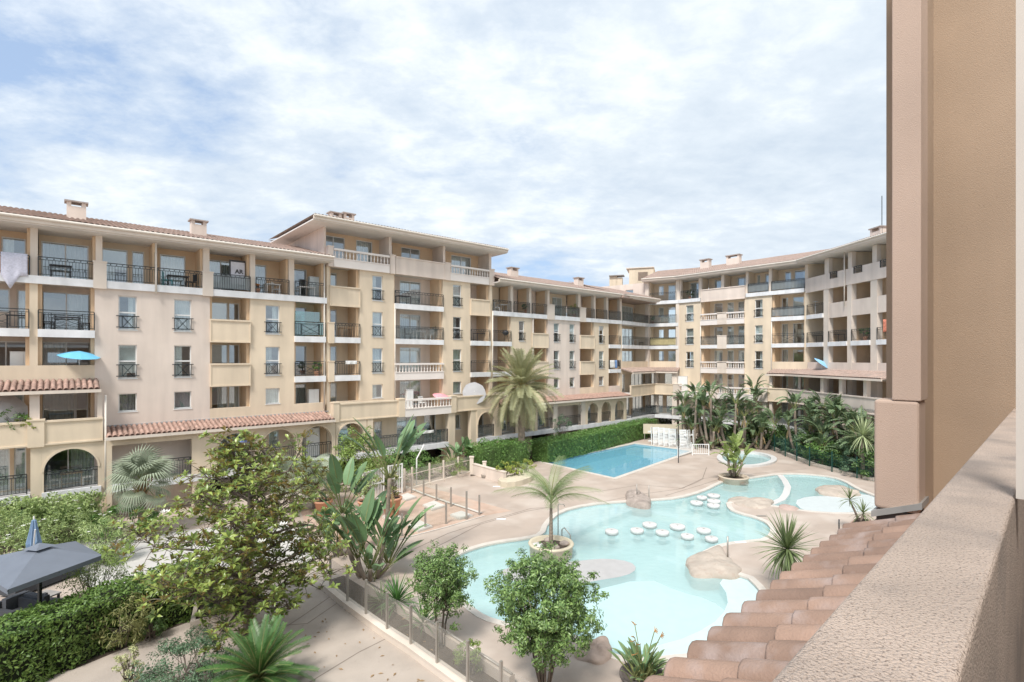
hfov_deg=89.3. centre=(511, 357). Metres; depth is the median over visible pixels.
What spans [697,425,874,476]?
planting soil
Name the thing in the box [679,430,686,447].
sun lounger
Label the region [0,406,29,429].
balcony plant
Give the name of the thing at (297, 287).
garden table
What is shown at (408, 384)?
window
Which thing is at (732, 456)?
potted plant
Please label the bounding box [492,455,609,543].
queen palm
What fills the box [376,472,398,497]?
frangipani
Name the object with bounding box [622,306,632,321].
window
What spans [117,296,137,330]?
window
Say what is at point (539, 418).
window
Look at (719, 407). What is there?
tree strelitzia
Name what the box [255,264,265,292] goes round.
window
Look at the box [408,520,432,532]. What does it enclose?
concrete pad
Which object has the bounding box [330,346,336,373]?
window
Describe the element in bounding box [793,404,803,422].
window
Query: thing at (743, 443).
tree strelitzia
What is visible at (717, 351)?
window
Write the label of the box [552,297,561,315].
window
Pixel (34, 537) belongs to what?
closed parasol
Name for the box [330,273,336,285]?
window
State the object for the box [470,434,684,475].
planting soil
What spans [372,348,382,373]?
window
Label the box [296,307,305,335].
window
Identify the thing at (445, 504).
bollards
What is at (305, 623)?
path joint
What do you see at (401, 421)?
window
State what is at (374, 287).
window
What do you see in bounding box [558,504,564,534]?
shower
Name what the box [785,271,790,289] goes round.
window
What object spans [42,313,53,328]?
garden chair
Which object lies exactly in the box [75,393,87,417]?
window
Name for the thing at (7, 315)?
garden table
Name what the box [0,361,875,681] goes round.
ground
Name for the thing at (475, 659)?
shrub
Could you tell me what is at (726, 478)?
round planter
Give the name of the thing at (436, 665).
glass fence
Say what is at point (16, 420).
balcony plant
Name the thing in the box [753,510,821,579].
cordyline
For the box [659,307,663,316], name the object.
window
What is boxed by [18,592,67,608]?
lounge sofa
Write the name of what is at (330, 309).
window
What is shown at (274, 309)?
window
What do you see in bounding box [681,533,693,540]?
stepping stone
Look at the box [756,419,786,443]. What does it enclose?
understorey shrub
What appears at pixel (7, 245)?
window
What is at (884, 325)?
towel
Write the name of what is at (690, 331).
window
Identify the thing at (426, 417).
window
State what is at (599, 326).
window
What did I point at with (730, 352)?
window
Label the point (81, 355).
parasol
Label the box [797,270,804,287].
window
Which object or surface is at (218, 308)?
window
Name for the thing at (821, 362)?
parasol
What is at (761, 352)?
window
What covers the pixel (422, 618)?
sword leaf clump
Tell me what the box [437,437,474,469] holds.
banana plant
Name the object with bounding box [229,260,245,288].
lettered board
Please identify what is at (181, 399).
window
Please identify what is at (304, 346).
window
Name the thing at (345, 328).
garden table
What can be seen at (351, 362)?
towel
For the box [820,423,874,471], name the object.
tree strelitzia
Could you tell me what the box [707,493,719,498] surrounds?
stepping stone
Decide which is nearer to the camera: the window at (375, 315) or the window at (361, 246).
the window at (375, 315)
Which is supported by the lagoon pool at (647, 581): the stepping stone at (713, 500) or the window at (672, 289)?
the stepping stone at (713, 500)
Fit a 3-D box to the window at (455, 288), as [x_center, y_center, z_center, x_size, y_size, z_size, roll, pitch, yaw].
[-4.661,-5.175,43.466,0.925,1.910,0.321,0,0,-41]
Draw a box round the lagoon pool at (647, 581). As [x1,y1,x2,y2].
[444,473,875,661]
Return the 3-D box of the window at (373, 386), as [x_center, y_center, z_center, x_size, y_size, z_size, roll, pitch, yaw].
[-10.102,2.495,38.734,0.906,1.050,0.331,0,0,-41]
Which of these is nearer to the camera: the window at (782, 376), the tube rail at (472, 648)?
the tube rail at (472, 648)
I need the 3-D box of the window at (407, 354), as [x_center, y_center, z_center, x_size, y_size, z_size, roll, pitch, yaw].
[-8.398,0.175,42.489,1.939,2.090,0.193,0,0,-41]
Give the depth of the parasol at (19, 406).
25.39 m
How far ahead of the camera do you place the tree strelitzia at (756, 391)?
51.16 m
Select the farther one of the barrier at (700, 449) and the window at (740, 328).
the window at (740, 328)
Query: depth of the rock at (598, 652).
14.91 m
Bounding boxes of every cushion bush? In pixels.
[495,461,515,475]
[507,461,524,474]
[516,458,535,471]
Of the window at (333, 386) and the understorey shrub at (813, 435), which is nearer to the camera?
the window at (333, 386)
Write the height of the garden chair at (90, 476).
0.920 m
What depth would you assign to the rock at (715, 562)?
21.14 m
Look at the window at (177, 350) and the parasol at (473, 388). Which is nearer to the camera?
the window at (177, 350)
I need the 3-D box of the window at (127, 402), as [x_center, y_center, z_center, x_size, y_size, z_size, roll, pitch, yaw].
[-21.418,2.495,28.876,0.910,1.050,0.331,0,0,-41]
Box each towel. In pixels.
[346,361,356,363]
[610,360,614,367]
[883,319,885,331]
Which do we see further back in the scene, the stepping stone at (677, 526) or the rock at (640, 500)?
the rock at (640, 500)
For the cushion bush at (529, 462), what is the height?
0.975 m
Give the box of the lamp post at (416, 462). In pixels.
[416,444,423,484]
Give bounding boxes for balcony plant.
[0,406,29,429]
[14,418,35,428]
[312,362,320,370]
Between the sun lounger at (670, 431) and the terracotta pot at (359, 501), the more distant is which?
the sun lounger at (670, 431)
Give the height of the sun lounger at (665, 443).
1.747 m
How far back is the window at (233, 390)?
34.00 m
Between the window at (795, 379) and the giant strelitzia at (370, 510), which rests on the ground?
the giant strelitzia at (370, 510)
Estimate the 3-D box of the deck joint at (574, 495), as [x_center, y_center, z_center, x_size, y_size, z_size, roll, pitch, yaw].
[8.182,8.596,33.287,32.186,0.001,4.494,0,0,-33]
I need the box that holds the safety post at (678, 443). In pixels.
[678,425,678,462]
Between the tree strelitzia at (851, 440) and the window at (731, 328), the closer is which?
the tree strelitzia at (851, 440)
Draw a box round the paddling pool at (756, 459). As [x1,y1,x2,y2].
[717,451,776,467]
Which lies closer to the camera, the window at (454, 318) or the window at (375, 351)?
the window at (375, 351)
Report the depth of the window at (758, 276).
56.18 m
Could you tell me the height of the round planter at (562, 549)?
1.080 m
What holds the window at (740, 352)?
in the apartment building at (750, 320)
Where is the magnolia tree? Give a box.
[101,425,358,654]
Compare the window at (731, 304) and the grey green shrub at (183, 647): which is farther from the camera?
the window at (731, 304)
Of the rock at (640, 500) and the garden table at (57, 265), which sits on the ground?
the rock at (640, 500)
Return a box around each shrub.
[54,537,131,601]
[82,501,160,542]
[85,591,158,648]
[111,644,144,681]
[124,622,242,681]
[139,614,167,641]
[187,578,268,613]
[299,471,344,501]
[331,425,387,491]
[349,464,378,497]
[373,446,417,487]
[404,539,478,647]
[452,638,481,675]
[483,540,609,681]
[552,414,571,435]
[696,425,729,445]
[723,423,751,443]
[732,423,766,443]
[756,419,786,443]
[765,423,801,448]
[776,432,804,452]
[793,431,828,459]
[804,439,843,465]
[825,439,854,467]
[837,442,874,472]
[851,445,874,477]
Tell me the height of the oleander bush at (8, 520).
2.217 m
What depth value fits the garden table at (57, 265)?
27.42 m
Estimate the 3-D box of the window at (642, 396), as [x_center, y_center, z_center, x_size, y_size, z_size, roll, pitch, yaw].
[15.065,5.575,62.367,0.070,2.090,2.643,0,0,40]
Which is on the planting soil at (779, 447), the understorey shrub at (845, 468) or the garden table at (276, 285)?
the understorey shrub at (845, 468)
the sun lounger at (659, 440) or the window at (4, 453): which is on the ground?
the sun lounger at (659, 440)
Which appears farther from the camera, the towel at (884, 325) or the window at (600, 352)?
the window at (600, 352)
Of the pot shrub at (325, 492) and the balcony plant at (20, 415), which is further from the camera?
the pot shrub at (325, 492)
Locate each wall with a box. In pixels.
[368,583,514,681]
[473,463,506,481]
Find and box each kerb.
[354,515,484,553]
[406,486,482,512]
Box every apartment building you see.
[0,199,335,518]
[270,211,508,480]
[456,267,660,448]
[566,249,826,445]
[644,0,1023,681]
[784,225,885,447]
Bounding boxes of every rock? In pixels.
[574,636,611,664]
[625,489,650,509]
[685,545,741,579]
[727,496,773,508]
[779,504,798,510]
[815,485,860,497]
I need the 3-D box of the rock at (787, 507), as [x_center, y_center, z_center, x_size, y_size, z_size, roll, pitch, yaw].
[15.824,8.884,29.788,1.110,0.832,1.293,0,0,0]
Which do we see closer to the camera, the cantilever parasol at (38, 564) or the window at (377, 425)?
the cantilever parasol at (38, 564)
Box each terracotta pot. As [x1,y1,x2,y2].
[314,498,332,516]
[357,498,363,505]
[384,494,402,516]
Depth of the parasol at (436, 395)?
41.55 m
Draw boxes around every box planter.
[190,597,255,644]
[850,518,870,522]
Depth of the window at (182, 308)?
30.66 m
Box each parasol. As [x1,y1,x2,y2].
[0,395,27,422]
[0,541,101,611]
[26,516,41,547]
[57,351,99,364]
[433,393,448,405]
[462,382,485,403]
[814,358,826,368]
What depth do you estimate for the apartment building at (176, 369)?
29.76 m
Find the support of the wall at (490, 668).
on the ground
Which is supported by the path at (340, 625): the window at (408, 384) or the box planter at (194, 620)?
the box planter at (194, 620)
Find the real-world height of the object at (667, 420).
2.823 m
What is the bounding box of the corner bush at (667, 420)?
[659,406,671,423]
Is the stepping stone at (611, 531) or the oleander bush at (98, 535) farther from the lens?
the stepping stone at (611, 531)
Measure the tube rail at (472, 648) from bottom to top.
0.060 m
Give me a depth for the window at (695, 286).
61.85 m
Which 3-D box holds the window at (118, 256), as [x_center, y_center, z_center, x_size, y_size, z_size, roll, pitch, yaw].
[-22.885,-5.225,29.862,1.192,2.090,0.183,0,0,-41]
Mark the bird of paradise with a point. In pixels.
(645, 668)
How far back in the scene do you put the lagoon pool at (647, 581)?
22.83 m
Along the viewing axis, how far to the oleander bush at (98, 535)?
21.58 m
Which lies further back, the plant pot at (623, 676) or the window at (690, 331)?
the window at (690, 331)
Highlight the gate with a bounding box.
[387,463,402,492]
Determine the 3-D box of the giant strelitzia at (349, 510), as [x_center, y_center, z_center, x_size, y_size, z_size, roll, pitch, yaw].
[-7.423,7.357,22.882,2.664,2.680,3.450,0,0,30]
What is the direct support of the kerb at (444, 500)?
on the court surface
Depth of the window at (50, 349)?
28.21 m
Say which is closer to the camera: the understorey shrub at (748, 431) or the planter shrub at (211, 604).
the planter shrub at (211, 604)
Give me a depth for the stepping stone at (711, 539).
24.39 m
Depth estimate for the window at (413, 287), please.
42.59 m
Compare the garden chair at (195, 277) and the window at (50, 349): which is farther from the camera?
the garden chair at (195, 277)
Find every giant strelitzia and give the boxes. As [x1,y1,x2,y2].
[299,414,435,581]
[299,495,390,556]
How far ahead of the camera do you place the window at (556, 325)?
51.41 m
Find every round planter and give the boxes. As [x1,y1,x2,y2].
[528,535,573,563]
[718,473,749,484]
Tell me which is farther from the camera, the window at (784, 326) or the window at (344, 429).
the window at (784, 326)
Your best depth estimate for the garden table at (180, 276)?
30.84 m
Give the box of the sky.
[0,0,885,360]
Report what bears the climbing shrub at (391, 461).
on the court surface
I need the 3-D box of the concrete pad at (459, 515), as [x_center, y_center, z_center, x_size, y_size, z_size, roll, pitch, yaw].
[-2.793,8.535,28.119,0.905,0.130,1.038,0,0,-42]
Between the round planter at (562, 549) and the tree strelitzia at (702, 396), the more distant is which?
the tree strelitzia at (702, 396)
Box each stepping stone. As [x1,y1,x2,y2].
[605,528,617,535]
[630,527,643,534]
[642,521,656,528]
[655,529,668,536]
[670,523,684,530]
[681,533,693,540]
[690,500,702,505]
[696,527,710,534]
[697,495,706,500]
[705,535,717,542]
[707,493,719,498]
[707,498,720,503]
[707,503,719,508]
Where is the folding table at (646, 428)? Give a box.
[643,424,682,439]
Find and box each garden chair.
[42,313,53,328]
[47,470,60,487]
[80,466,93,484]
[162,271,172,285]
[185,274,196,287]
[271,282,280,293]
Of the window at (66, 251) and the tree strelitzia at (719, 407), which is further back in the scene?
the tree strelitzia at (719, 407)
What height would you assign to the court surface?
0.001 m
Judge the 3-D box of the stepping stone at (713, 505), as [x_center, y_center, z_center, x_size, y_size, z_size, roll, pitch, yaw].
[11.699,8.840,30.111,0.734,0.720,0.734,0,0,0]
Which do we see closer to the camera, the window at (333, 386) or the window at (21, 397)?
the window at (21, 397)
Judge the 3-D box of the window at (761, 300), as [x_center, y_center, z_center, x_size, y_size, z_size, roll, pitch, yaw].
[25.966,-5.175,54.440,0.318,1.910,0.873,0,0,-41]
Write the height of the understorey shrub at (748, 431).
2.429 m
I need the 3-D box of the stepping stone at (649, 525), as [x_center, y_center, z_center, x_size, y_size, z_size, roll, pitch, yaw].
[7.070,8.840,26.637,0.734,0.720,0.734,0,0,0]
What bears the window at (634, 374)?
in the apartment building at (750, 320)
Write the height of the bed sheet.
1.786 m
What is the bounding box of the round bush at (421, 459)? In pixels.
[402,447,437,479]
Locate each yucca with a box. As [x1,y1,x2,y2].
[838,487,873,521]
[843,415,874,478]
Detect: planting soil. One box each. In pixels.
[45,595,189,674]
[332,575,497,681]
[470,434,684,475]
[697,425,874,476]
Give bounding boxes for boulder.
[559,540,569,545]
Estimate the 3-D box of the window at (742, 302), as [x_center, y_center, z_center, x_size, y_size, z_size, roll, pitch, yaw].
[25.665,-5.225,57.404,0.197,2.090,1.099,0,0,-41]
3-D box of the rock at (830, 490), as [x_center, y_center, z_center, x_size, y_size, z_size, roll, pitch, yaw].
[21.026,8.856,33.660,2.780,0.888,2.992,0,0,0]
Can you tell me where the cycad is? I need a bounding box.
[196,614,319,681]
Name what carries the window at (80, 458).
in the apartment building at (176, 369)
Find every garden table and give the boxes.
[5,314,24,327]
[49,264,71,277]
[53,316,80,329]
[60,470,82,488]
[166,274,189,286]
[263,283,280,293]
[296,286,315,296]
[338,327,352,336]
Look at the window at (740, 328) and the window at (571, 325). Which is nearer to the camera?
the window at (571, 325)
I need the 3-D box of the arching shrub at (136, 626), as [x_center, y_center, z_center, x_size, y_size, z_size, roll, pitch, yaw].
[-11.589,7.804,15.433,1.748,1.611,1.563,0,0,0]
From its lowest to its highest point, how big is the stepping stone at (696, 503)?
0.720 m
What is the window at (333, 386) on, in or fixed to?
in the apartment building at (372, 270)
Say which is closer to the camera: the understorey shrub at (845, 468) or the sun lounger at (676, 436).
the understorey shrub at (845, 468)
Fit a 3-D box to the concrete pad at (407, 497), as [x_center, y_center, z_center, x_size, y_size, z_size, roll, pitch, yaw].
[-6.461,8.535,31.822,0.853,0.130,1.389,0,0,-39]
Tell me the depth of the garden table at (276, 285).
34.42 m
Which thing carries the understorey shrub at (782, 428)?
on the planting soil at (779, 447)
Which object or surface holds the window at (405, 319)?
in the apartment building at (372, 270)
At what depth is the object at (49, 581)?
19.39 m
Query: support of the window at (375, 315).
in the apartment building at (372, 270)
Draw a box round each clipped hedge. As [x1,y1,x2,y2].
[0,558,215,681]
[463,437,531,470]
[530,417,658,462]
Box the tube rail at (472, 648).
[368,581,512,674]
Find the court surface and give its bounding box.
[301,483,510,550]
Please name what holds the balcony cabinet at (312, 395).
on the apartment building at (176, 369)
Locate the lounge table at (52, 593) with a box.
[42,589,61,597]
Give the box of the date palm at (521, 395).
[483,346,564,442]
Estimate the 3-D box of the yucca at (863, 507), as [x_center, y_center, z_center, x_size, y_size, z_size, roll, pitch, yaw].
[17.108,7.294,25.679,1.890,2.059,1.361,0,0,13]
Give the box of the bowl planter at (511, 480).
[498,472,532,487]
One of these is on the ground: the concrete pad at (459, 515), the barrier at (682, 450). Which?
the barrier at (682, 450)
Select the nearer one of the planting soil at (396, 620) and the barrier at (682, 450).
the planting soil at (396, 620)
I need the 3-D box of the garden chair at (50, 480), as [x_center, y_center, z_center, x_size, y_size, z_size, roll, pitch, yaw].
[-23.288,6.190,26.407,0.495,0.920,0.480,0,0,-31]
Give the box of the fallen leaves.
[305,618,433,681]
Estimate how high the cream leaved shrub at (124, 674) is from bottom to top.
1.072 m
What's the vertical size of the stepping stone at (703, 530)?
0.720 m
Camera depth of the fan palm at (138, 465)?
24.64 m
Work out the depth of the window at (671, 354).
63.88 m
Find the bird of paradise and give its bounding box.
[608,621,667,681]
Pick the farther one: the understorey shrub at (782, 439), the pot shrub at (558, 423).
the pot shrub at (558, 423)
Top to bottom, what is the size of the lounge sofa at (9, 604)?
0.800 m
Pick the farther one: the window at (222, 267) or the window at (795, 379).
the window at (795, 379)
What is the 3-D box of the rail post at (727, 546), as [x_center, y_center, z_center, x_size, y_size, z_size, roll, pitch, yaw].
[9.246,8.125,22.222,0.066,0.950,0.069,0,0,0]
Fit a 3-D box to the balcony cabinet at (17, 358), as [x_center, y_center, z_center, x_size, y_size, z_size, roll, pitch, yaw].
[-25.109,0.440,26.655,1.040,1.540,0.430,0,0,-41]
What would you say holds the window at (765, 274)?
in the apartment building at (750, 320)
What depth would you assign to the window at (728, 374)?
58.36 m
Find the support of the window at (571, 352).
in the apartment building at (582, 348)
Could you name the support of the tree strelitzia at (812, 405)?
on the planting soil at (779, 447)
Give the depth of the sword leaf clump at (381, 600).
17.87 m
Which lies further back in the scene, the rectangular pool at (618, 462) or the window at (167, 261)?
the rectangular pool at (618, 462)
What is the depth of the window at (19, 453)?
26.27 m
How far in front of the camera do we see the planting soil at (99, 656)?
15.07 m
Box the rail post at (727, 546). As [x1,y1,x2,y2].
[727,536,728,556]
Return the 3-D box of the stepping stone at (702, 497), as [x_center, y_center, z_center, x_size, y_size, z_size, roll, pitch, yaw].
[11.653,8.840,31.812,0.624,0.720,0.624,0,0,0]
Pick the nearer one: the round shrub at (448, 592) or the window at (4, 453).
the round shrub at (448, 592)
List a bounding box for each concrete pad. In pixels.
[401,493,416,501]
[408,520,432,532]
[422,501,444,510]
[450,511,472,519]
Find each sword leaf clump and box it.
[363,579,392,615]
[369,572,419,617]
[399,597,448,638]
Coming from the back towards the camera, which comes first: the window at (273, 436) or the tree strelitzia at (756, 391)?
the tree strelitzia at (756, 391)
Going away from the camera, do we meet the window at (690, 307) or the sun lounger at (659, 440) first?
the sun lounger at (659, 440)
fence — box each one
[320,556,502,681]
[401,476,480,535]
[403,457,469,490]
[727,431,874,481]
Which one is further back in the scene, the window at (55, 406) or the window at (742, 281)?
the window at (742, 281)
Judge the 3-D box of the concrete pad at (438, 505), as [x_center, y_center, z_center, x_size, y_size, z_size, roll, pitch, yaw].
[-4.567,8.535,29.962,1.019,0.130,1.522,0,0,-39]
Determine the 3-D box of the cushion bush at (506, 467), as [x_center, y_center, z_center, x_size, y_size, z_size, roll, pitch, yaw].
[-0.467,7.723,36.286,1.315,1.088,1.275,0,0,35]
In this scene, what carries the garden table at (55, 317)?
on the apartment building at (176, 369)
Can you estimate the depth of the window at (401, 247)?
42.45 m
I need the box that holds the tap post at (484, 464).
[481,461,486,477]
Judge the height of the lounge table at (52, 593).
0.370 m
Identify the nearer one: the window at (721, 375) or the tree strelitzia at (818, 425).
the tree strelitzia at (818, 425)
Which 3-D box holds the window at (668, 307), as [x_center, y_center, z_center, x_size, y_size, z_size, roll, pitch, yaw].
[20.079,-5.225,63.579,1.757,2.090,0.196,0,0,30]
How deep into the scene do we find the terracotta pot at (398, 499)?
27.65 m
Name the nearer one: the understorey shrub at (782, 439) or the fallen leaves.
the fallen leaves
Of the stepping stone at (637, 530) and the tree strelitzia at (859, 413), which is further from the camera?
the tree strelitzia at (859, 413)
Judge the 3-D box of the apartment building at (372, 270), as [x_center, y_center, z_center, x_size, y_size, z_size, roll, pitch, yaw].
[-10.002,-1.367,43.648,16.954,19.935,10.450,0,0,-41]
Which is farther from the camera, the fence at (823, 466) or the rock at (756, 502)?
the fence at (823, 466)
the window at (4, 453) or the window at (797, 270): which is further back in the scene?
the window at (797, 270)
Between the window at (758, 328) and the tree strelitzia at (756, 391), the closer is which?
the tree strelitzia at (756, 391)
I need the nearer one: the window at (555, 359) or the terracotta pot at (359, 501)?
the terracotta pot at (359, 501)
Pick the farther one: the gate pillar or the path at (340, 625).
the gate pillar
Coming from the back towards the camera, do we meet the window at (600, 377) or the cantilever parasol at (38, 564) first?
the window at (600, 377)
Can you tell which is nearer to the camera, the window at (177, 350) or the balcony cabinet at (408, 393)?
the window at (177, 350)
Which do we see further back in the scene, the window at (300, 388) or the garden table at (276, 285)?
the window at (300, 388)
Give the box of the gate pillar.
[469,456,473,473]
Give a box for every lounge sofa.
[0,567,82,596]
[0,590,29,620]
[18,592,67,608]
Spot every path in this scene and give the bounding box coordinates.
[46,563,443,681]
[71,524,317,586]
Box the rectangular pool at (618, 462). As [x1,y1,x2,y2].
[540,443,695,479]
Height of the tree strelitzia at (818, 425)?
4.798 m
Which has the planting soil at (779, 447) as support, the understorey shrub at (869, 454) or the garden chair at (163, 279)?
the understorey shrub at (869, 454)
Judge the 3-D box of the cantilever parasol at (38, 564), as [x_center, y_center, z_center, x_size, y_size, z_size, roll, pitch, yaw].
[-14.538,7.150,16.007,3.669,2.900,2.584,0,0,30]
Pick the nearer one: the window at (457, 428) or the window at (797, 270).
the window at (457, 428)
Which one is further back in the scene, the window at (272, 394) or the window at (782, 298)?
the window at (782, 298)
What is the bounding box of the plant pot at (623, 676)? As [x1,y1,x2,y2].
[619,662,663,681]
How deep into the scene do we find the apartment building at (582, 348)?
51.84 m
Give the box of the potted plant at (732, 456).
[710,430,756,476]
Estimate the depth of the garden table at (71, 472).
26.75 m
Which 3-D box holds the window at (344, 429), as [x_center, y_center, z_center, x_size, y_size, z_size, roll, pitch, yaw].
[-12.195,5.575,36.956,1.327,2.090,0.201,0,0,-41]
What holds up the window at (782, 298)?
in the apartment building at (750, 320)
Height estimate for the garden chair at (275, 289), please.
0.920 m
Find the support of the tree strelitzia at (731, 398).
on the ground
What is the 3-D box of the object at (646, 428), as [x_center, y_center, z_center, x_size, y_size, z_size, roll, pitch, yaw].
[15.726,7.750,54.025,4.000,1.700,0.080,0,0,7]
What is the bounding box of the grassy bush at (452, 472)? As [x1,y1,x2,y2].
[430,456,466,476]
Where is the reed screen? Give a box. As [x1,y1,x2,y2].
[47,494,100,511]
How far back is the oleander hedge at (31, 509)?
24.01 m
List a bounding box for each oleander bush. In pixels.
[0,511,54,554]
[18,496,104,543]
[70,511,135,566]
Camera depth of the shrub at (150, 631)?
15.82 m
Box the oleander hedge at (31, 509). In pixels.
[0,487,109,551]
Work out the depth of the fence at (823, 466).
40.33 m
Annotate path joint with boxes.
[260,603,336,626]
[310,639,384,681]
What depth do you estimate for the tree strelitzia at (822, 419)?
43.91 m
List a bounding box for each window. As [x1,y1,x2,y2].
[0,289,9,312]
[0,341,24,365]
[0,449,9,490]
[1,236,25,253]
[13,395,23,401]
[14,447,25,489]
[17,290,24,328]
[41,241,88,278]
[43,291,89,329]
[43,342,89,364]
[43,393,74,419]
[46,449,93,485]
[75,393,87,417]
[102,248,127,281]
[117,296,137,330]
[117,393,137,412]
[118,345,137,378]
[132,251,143,283]
[160,254,184,286]
[173,299,191,331]
[173,345,191,377]
[173,391,191,409]
[210,259,234,290]
[212,302,227,318]
[212,344,227,362]
[212,386,227,407]
[229,386,238,406]
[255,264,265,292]
[265,347,279,375]
[265,388,279,404]
[266,305,279,334]
[269,430,279,447]
[294,269,306,295]
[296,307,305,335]
[296,346,305,374]
[296,384,305,403]
[302,426,319,455]
[326,235,344,258]
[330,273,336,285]
[330,309,336,336]
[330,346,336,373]
[330,383,336,401]
[338,424,349,450]
[356,240,371,261]
[372,275,382,301]
[372,312,382,337]
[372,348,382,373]
[372,384,381,398]
[374,421,382,437]
[397,416,416,441]
[400,280,419,304]
[400,314,419,338]
[400,347,419,371]
[400,380,419,405]
[401,247,419,258]
[424,415,434,440]
[451,255,470,274]
[453,284,461,307]
[453,317,461,339]
[453,349,461,371]
[453,381,461,393]
[455,415,459,429]
[538,408,543,426]
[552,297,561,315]
[554,323,559,342]
[554,351,559,369]
[569,324,573,342]
[569,351,574,369]
[599,326,603,343]
[599,351,603,368]
[599,376,603,385]
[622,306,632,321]
[633,396,642,413]
[634,374,642,384]
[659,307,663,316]
[668,285,675,299]
[668,307,675,322]
[668,351,675,360]
[686,305,692,321]
[687,328,693,344]
[687,352,692,367]
[691,282,698,297]
[715,280,720,287]
[715,350,722,367]
[720,374,722,391]
[728,302,733,317]
[728,326,733,344]
[728,350,733,367]
[728,374,733,392]
[738,277,745,285]
[738,301,743,317]
[738,326,743,343]
[738,350,743,367]
[754,299,762,317]
[754,325,762,343]
[755,351,762,368]
[757,275,759,290]
[765,274,768,291]
[782,298,787,316]
[782,324,787,341]
[782,350,787,361]
[782,376,787,387]
[782,402,787,420]
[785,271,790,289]
[793,296,803,315]
[793,323,803,342]
[793,376,803,388]
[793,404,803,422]
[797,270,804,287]
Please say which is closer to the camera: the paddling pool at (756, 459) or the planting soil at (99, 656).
the planting soil at (99, 656)
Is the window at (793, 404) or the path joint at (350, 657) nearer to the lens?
the path joint at (350, 657)
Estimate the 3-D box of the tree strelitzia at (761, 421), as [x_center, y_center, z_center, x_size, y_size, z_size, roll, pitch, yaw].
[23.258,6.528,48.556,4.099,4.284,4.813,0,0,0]
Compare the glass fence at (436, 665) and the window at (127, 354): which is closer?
the glass fence at (436, 665)
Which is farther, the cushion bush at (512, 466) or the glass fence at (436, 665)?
the cushion bush at (512, 466)
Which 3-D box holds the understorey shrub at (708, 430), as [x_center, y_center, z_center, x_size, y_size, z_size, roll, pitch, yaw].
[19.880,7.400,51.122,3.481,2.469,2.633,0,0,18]
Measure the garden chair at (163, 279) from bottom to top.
0.920 m
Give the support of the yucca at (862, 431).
on the planting soil at (779, 447)
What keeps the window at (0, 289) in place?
in the apartment building at (176, 369)
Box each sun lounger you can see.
[653,427,659,444]
[657,428,664,445]
[663,428,669,445]
[667,429,674,446]
[672,429,677,446]
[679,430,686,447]
[687,429,690,448]
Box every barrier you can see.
[677,442,691,457]
[692,444,708,454]
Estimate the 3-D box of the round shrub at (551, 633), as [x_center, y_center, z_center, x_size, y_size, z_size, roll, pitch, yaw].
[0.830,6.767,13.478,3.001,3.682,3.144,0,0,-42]
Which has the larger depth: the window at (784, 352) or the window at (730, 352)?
the window at (730, 352)
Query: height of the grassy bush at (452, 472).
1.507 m
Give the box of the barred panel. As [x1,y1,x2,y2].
[362,468,383,498]
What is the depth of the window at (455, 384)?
43.61 m
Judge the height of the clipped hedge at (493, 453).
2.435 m
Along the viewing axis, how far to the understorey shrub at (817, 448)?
41.31 m
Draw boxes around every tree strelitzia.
[669,381,717,448]
[677,395,716,445]
[691,380,736,448]
[694,393,731,446]
[706,386,757,446]
[726,397,777,448]
[733,374,772,442]
[742,407,793,449]
[775,390,830,455]
[788,389,839,459]
[791,400,844,459]
[803,408,874,464]
[818,394,851,465]
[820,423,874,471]
[828,405,874,447]
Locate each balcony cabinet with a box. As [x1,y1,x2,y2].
[9,351,24,365]
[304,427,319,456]
[307,389,319,402]
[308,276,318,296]
[405,389,413,407]
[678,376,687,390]
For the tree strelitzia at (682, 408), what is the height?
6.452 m
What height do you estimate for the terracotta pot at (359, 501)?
0.900 m
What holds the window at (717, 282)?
in the apartment building at (750, 320)
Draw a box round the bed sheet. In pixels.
[1,252,27,288]
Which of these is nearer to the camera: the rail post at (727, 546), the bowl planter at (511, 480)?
the rail post at (727, 546)
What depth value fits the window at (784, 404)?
54.24 m
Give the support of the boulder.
in the round planter at (562, 549)
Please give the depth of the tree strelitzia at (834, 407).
41.50 m
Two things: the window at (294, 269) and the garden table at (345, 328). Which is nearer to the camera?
the window at (294, 269)
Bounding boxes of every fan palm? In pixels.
[102,444,181,536]
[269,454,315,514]
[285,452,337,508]
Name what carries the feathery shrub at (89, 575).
on the planting soil at (99, 656)
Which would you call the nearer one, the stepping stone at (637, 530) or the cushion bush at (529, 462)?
the stepping stone at (637, 530)
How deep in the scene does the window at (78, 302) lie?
28.85 m
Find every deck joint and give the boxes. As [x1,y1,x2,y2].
[411,507,545,550]
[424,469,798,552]
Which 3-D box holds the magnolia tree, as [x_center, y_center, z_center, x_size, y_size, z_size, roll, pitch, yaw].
[-8.314,5.292,15.650,6.273,6.634,5.625,0,0,-42]

